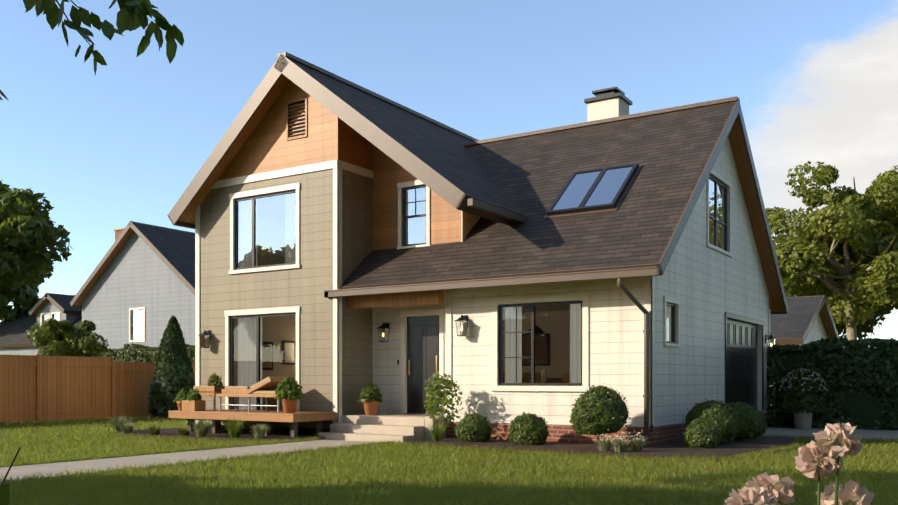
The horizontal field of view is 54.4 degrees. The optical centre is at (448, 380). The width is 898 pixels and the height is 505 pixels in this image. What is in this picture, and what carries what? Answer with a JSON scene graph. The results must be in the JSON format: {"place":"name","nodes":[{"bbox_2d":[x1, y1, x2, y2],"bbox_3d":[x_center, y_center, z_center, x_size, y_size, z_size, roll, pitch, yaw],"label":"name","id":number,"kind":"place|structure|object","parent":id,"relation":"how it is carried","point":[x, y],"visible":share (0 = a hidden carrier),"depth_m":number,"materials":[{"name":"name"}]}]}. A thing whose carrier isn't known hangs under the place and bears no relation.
{"place":"outdoors","nodes":[
{"label":"outdoors","id":0,"kind":"place"},
{"bbox_2d":[0,439,387,484],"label":"path","id":1,"kind":"structure","parent":0,"point":[72,466],"depth_m":12.78,"materials":[{"name":"concrete"}]},
{"bbox_2d":[387,360,435,415],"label":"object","id":2,"kind":"object","parent":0,"point":[409,414],"visible":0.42,"depth_m":17.72,"materials":[{"name":"grey concrete"}]},
{"bbox_2d":[0,0,897,339],"label":"sky","id":3,"kind":"structure","parent":0,"point":[813,81],"materials":[{"name":"blue"}]},
{"bbox_2d":[0,415,897,504],"bbox_3d":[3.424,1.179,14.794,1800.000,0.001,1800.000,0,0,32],"label":"ground","id":4,"kind":"structure","parent":0,"point":[312,431],"depth_m":11.12,"materials":[{"name":"green plant"}]},
{"bbox_2d":[0,447,20,504],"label":"grass blade","id":5,"kind":"object","parent":4,"relation":"on","point":[4,494],"visible":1,"depth_m":1.79,"materials":[{"name":"green plant"}]},
{"bbox_2d":[15,261,53,295],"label":"tree","id":6,"kind":"object","parent":4,"relation":"on","point":[48,270],"visible":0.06,"depth_m":62.96,"materials":[{"name":"green plant"}]},
{"bbox_2d":[0,180,73,320],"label":"tree","id":7,"kind":"object","parent":4,"relation":"on","point":[30,233],"visible":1,"depth_m":48.75,"materials":[{"name":"green plant"}]},
{"bbox_2d":[0,298,81,354],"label":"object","id":8,"kind":"object","parent":4,"relation":"on","point":[14,340],"visible":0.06,"depth_m":46.99,"materials":[{"name":"grey"}]},
{"bbox_2d":[29,293,81,326],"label":"dormer","id":9,"kind":"object","parent":4,"relation":"on","point":[57,307],"visible":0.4,"depth_m":45.88,"materials":[{"name":"grey"}]},
{"bbox_2d":[26,318,109,356],"bbox_3d":[-14.180,-0.546,32.398,2.670,3.477,3.322,0,0,-31],"label":"tree behind fence","id":10,"kind":"object","parent":4,"relation":"on","point":[68,338],"visible":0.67,"depth_m":31.88,"materials":[{"name":"green plant"}]},
{"bbox_2d":[0,354,194,422],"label":"fence","id":11,"kind":"object","parent":4,"relation":"on","point":[36,387],"visible":0.33,"depth_m":25.11,"materials":[{"name":"brown wood"}]},
{"bbox_2d":[70,221,194,351],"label":"house","id":12,"kind":"structure","parent":4,"relation":"on","point":[138,287],"depth_m":38.88,"materials":[{"name":"grey wood"}]},
{"bbox_2d":[95,342,194,363],"bbox_3d":[-10.843,-0.160,34.414,9.280,2.746,1.908,0,0,32],"label":"hedge","id":13,"kind":"object","parent":4,"relation":"on","point":[127,353],"visible":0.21,"depth_m":34.65,"materials":[{"name":"green plant"}]},
{"bbox_2d":[147,315,194,419],"bbox_3d":[-8.373,-0.374,26.596,1.598,3.253,1.596,0,0,32],"label":"thuja conifer","id":14,"kind":"object","parent":4,"relation":"on","point":[173,375],"visible":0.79,"depth_m":26.19,"materials":[{"name":"green plant"}]},
{"bbox_2d":[111,428,317,442],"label":"garden bed","id":15,"kind":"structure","parent":4,"relation":"on","point":[168,432],"depth_m":17.51,"materials":[{"name":"brown soil"}]},
{"bbox_2d":[105,416,132,431],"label":"plant tuft","id":16,"kind":"object","parent":15,"relation":"on","point":[116,422],"visible":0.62,"depth_m":18.85,"materials":[{"name":"green plant"}]},
{"bbox_2d":[116,422,134,432],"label":"plant tuft","id":17,"kind":"object","parent":15,"relation":"on","point":[128,428],"visible":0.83,"depth_m":18.31,"materials":[{"name":"green plant"}]},
{"bbox_2d":[146,425,164,434],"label":"plant tuft","id":18,"kind":"object","parent":15,"relation":"on","point":[154,430],"visible":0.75,"depth_m":17.77,"materials":[{"name":"green plant"}]},
{"bbox_2d":[176,428,193,434],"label":"plant tuft","id":19,"kind":"object","parent":15,"relation":"on","point":[184,431],"visible":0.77,"depth_m":17.52,"materials":[{"name":"green plant"}]},
{"bbox_2d":[189,418,213,436],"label":"plant tuft","id":20,"kind":"object","parent":15,"relation":"on","point":[201,429],"visible":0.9,"depth_m":17.07,"materials":[{"name":"green plant"}]},
{"bbox_2d":[222,418,248,437],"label":"plant tuft","id":21,"kind":"object","parent":15,"relation":"on","point":[234,429],"visible":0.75,"depth_m":16.71,"materials":[{"name":"green plant"}]},
{"bbox_2d":[248,423,268,437],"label":"plant tuft","id":22,"kind":"object","parent":15,"relation":"on","point":[258,431],"visible":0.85,"depth_m":16.59,"materials":[{"name":"green plant"}]},
{"bbox_2d":[169,409,336,436],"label":"deck","id":23,"kind":"structure","parent":4,"relation":"on","point":[217,416],"depth_m":17.50,"materials":[{"name":"brown wood"}]},
{"bbox_2d":[177,401,181,410],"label":"flower pot","id":24,"kind":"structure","parent":23,"relation":"on","point":[179,403],"depth_m":18.51,"materials":[{"name":"ceramic"}]},
{"bbox_2d":[173,390,187,401],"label":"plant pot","id":25,"kind":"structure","parent":24,"relation":"on","point":[181,395],"depth_m":18.54,"materials":[{"name":"green plant"}]},
{"bbox_2d":[182,400,205,410],"bbox_3d":[-5.376,0.517,18.382,0.400,0.225,0.300,0,0,32],"label":"planter box","id":26,"kind":"object","parent":23,"relation":"on","point":[194,405],"visible":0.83,"depth_m":18.27,"materials":[{"name":"brown wood"}]},
{"bbox_2d":[186,388,201,400],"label":"potted plant","id":27,"kind":"object","parent":26,"relation":"on","point":[194,394],"visible":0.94,"depth_m":18.31,"materials":[{"name":"green plant"}]},
{"bbox_2d":[193,386,232,410],"bbox_3d":[-5.059,0.369,18.832,0.650,0.520,0.600,0,0,32],"label":"side table","id":28,"kind":"object","parent":23,"relation":"on","point":[213,391],"visible":0.58,"depth_m":18.53,"materials":[{"name":"brown wood"}]},
{"bbox_2d":[207,372,222,385],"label":"plant pot","id":29,"kind":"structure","parent":28,"relation":"on","point":[214,377],"depth_m":18.75,"materials":[{"name":"green plant"}]},
{"bbox_2d":[216,376,295,412],"bbox_3d":[-3.953,0.268,18.010,1.800,0.722,0.600,0,0,32],"label":"deck lounger","id":30,"kind":"object","parent":23,"relation":"on","point":[269,383],"visible":0.79,"depth_m":17.78,"materials":[{"name":"brown wood"}]},
{"bbox_2d":[225,386,278,393],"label":"deck lounger cushions","id":31,"kind":"object","parent":30,"relation":"on","point":[248,387],"visible":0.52,"depth_m":17.83,"materials":[{"name":"beige fabric"}]},
{"bbox_2d":[282,398,297,412],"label":"flower pot","id":32,"kind":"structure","parent":23,"relation":"on","point":[289,405],"depth_m":16.93,"materials":[{"name":"ceramic"}]},
{"bbox_2d":[274,376,305,400],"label":"potted plant","id":33,"kind":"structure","parent":32,"relation":"on","point":[291,389],"depth_m":16.90,"materials":[{"name":"green plant"}]},
{"bbox_2d":[318,414,445,442],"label":"porch steps","id":34,"kind":"structure","parent":4,"relation":"on","point":[364,427],"depth_m":16.86,"materials":[{"name":"concrete"}]},
{"bbox_2d":[363,401,379,414],"bbox_3d":[-1.591,0.549,17.810,0.346,0.300,0.346,0,0,32],"label":"flower pot","id":35,"kind":"object","parent":34,"relation":"on","point":[370,408],"visible":0.85,"depth_m":17.69,"materials":[{"name":"ceramic"}]},
{"bbox_2d":[357,383,382,402],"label":"plant","id":36,"kind":"object","parent":35,"relation":"on","point":[370,393],"visible":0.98,"depth_m":17.68,"materials":[{"name":"green plant"}]},
{"bbox_2d":[200,80,768,430],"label":"house walls","id":37,"kind":"structure","parent":4,"relation":"on","point":[708,287],"depth_m":18.04,"materials":[{"name":"beige wood"}]},
{"bbox_2d":[167,53,472,228],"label":"roof trim","id":38,"kind":"structure","parent":37,"relation":"attached to","point":[247,121],"depth_m":18.94,"materials":[{"name":"beige wood"}]},
{"bbox_2d":[347,290,445,308],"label":"porch beam","id":39,"kind":"structure","parent":37,"relation":"attached to","point":[422,298],"depth_m":17.27,"materials":[{"name":"brown wood"}]},
{"bbox_2d":[275,53,524,225],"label":"roof gable","id":40,"kind":"structure","parent":37,"relation":"attached to","point":[443,163],"depth_m":17.40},
{"bbox_2d":[405,315,438,413],"bbox_3d":[-0.524,-0.281,18.014,0.860,2.120,0.150,0,0,32],"label":"front door","id":41,"kind":"structure","parent":37,"relation":"attached to","point":[422,349],"depth_m":18.07,"materials":[{"name":"paint"}]},
{"bbox_2d":[234,175,670,410],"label":"interiors","id":42,"kind":"object","parent":37,"relation":"attached to","point":[550,367],"depth_m":20.79,"materials":[{"name":"brown"}]},
{"bbox_2d":[224,169,731,413],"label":"window trim","id":43,"kind":"structure","parent":37,"relation":"attached to","point":[584,297],"depth_m":17.92,"materials":[{"name":"white wood"}]},
{"bbox_2d":[230,175,726,409],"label":"window frames","id":44,"kind":"structure","parent":37,"relation":"attached to","point":[501,332],"depth_m":18.29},
{"bbox_2d":[233,178,724,409],"bbox_3d":[0.522,-1.720,17.387,10.870,4.980,3.635,0,0,2],"label":"window glass","id":45,"kind":"object","parent":44,"relation":"in","point":[721,216],"visible":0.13,"depth_m":18.59,"materials":[{"name":"clear glass"}]},
{"bbox_2d":[195,160,769,424],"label":"house trim","id":46,"kind":"structure","parent":37,"relation":"attached to","point":[337,166],"depth_m":17.68,"materials":[{"name":"white wood"}]},
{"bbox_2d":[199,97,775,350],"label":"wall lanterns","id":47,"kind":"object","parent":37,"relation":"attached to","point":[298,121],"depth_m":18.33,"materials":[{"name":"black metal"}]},
{"bbox_2d":[277,52,739,445],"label":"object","id":48,"kind":"object","parent":37,"relation":"attached to","point":[608,105],"visible":0.79,"depth_m":16.96,"materials":[{"name":"brown metal"}]},
{"bbox_2d":[339,99,740,288],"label":"main roof","id":49,"kind":"structure","parent":37,"relation":"attached to","point":[675,154],"depth_m":17.12,"materials":[{"name":"brown"}]},
{"bbox_2d":[543,163,642,218],"bbox_3d":[2.841,-3.730,17.155,1.500,1.176,1.416,0,0,32],"label":"skylight","id":50,"kind":"object","parent":49,"relation":"on","point":[595,191],"visible":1,"depth_m":16.99,"materials":[{"name":"black"}]},
{"bbox_2d":[446,410,770,445],"bbox_3d":[4.049,0.965,19.583,4.190,0.430,8.850,0,0,32],"label":"brick foundation","id":51,"kind":"object","parent":37,"relation":"attached to","point":[658,433],"visible":0.38,"depth_m":15.59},
{"bbox_2d":[465,98,788,313],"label":"roof trim","id":52,"kind":"structure","parent":37,"relation":"attached to","point":[745,166],"depth_m":20.27,"materials":[{"name":"beige wood"}]},
{"bbox_2d":[725,312,763,411],"bbox_3d":[6.780,-0.161,20.186,0.190,2.640,3.500,0,0,32],"label":"garage door","id":53,"kind":"structure","parent":37,"relation":"attached to","point":[741,342],"depth_m":20.27,"materials":[{"name":"paint"}]},
{"bbox_2d":[401,436,794,461],"bbox_3d":[3.047,1.135,16.250,6.300,0.081,6.350,0,0,32],"label":"mulch bed","id":54,"kind":"object","parent":4,"relation":"on","point":[724,449],"visible":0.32,"depth_m":14.35,"materials":[{"name":"brown soil"}]},
{"bbox_2d":[426,422,447,440],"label":"grass","id":55,"kind":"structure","parent":54,"relation":"on","point":[436,433],"depth_m":15.99,"materials":[{"name":"green plant"}]},
{"bbox_2d":[424,371,462,428],"bbox_3d":[-0.144,0.479,16.311,0.779,1.343,0.826,0,0,32],"label":"shrub","id":56,"kind":"object","parent":54,"relation":"on","point":[439,411],"visible":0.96,"depth_m":16.24,"materials":[{"name":"green plant"}]},
{"bbox_2d":[454,413,492,441],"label":"boxwood shrub","id":57,"kind":"object","parent":54,"relation":"on","point":[475,427],"visible":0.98,"depth_m":15.62,"materials":[{"name":"green plant"}]},
{"bbox_2d":[508,412,550,444],"bbox_3d":[1.381,0.857,15.193,0.777,0.632,0.748,0,0,32],"label":"boxwood shrub","id":58,"kind":"object","parent":54,"relation":"on","point":[524,428],"visible":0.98,"depth_m":14.95,"materials":[{"name":"green plant"}]},
{"bbox_2d":[593,437,611,450],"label":"perennial plant","id":59,"kind":"object","parent":54,"relation":"on","point":[604,445],"visible":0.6,"depth_m":13.65,"materials":[{"name":"green plant"}]},
{"bbox_2d":[610,438,631,451],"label":"perennial plant","id":60,"kind":"object","parent":54,"relation":"on","point":[620,446],"visible":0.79,"depth_m":13.40,"materials":[{"name":"green plant"}]},
{"bbox_2d":[605,428,634,440],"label":"flowers","id":61,"kind":"object","parent":60,"relation":"on","point":[620,436],"visible":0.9,"depth_m":13.44,"materials":[{"name":"white plant"}]},
{"bbox_2d":[630,436,648,450],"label":"perennial plant","id":62,"kind":"object","parent":54,"relation":"on","point":[637,445],"visible":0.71,"depth_m":13.55,"materials":[{"name":"green plant"}]},
{"bbox_2d":[623,430,645,441],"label":"flowers","id":63,"kind":"object","parent":62,"relation":"on","point":[636,437],"visible":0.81,"depth_m":13.65,"materials":[{"name":"white plant"}]},
{"bbox_2d":[682,417,722,448],"bbox_3d":[4.177,0.873,14.367,0.635,0.560,0.627,0,0,32],"label":"boxwood shrub","id":64,"kind":"object","parent":54,"relation":"on","point":[702,433],"visible":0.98,"depth_m":14.17,"materials":[{"name":"green plant"}]},
{"bbox_2d":[682,398,739,443],"bbox_3d":[4.596,0.702,15.196,0.914,0.806,0.927,0,0,-25],"label":"boxwood shrub","id":65,"kind":"object","parent":54,"relation":"on","point":[723,415],"visible":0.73,"depth_m":14.94,"materials":[{"name":"green plant"}]},
{"bbox_2d":[728,401,764,440],"bbox_3d":[5.269,0.732,15.934,0.910,0.731,0.858,0,0,32],"label":"boxwood shrub","id":66,"kind":"object","parent":54,"relation":"on","point":[750,424],"visible":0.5,"depth_m":15.66,"materials":[{"name":"green plant"}]},
{"bbox_2d":[754,409,766,436],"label":"boxwood shrub","id":67,"kind":"object","parent":54,"relation":"on","point":[763,419],"visible":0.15,"depth_m":16.61,"materials":[{"name":"green plant"}]},
{"bbox_2d":[569,383,630,446],"bbox_3d":[2.477,0.600,14.410,1.036,1.160,1.031,0,0,32],"label":"boxwood shrub","id":68,"kind":"object","parent":4,"relation":"on","point":[599,410],"depth_m":14.13,"materials":[{"name":"green plant"}]},
{"bbox_2d":[723,422,874,504],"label":"flowers","id":69,"kind":"object","parent":4,"relation":"on","point":[830,461],"visible":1,"depth_m":1.86,"materials":[{"name":"pink plant"}]},
{"bbox_2d":[770,295,838,404],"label":"neighboring house","id":70,"kind":"structure","parent":4,"relation":"on","point":[805,319],"depth_m":32.67,"materials":[{"name":"grey"}]},
{"bbox_2d":[765,161,897,340],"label":"tree","id":71,"kind":"object","parent":4,"relation":"on","point":[823,250],"visible":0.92,"depth_m":38.54,"materials":[{"name":"green plant"}]},
{"bbox_2d":[766,337,897,429],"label":"hedge","id":72,"kind":"object","parent":4,"relation":"on","point":[860,377],"visible":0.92,"depth_m":21.02,"materials":[{"name":"green plant"}]},
{"bbox_2d":[780,233,888,338],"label":"tree","id":73,"kind":"object","parent":4,"relation":"on","point":[865,328],"visible":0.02,"depth_m":46.38,"materials":[{"name":"green plant"}]},
{"bbox_2d":[762,427,897,440],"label":"driveway","id":74,"kind":"structure","parent":0,"point":[882,434],"depth_m":19.45,"materials":[{"name":"concrete"}]},
{"bbox_2d":[794,411,812,428],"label":"flower pot","id":75,"kind":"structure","parent":74,"relation":"on","point":[803,420],"depth_m":20.91,"materials":[{"name":"white"}]},
{"bbox_2d":[780,371,826,414],"bbox_3d":[8.552,0.274,21.082,1.060,1.078,1.191,0,0,32],"label":"flowering shrub","id":76,"kind":"object","parent":75,"relation":"on","point":[798,400],"visible":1,"depth_m":20.84,"materials":[{"name":"green plant"}]},
{"bbox_2d":[779,368,826,390],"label":"flowers","id":77,"kind":"object","parent":76,"relation":"on","point":[818,374],"visible":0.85,"depth_m":20.92,"materials":[{"name":"white plant"}]},
{"bbox_3d":[-5.223,-2.389,5.803,6.064,7.186,6.195,0,0,32],"label":"street tree","id":78,"kind":"object","parent":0,"visible":0},
{"bbox_2d":[0,0,183,100],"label":"tree leaves","id":79,"kind":"object","parent":78,"relation":"attached to","point":[132,15],"visible":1,"depth_m":4.22,"materials":[{"name":"green plant"}]}
]}

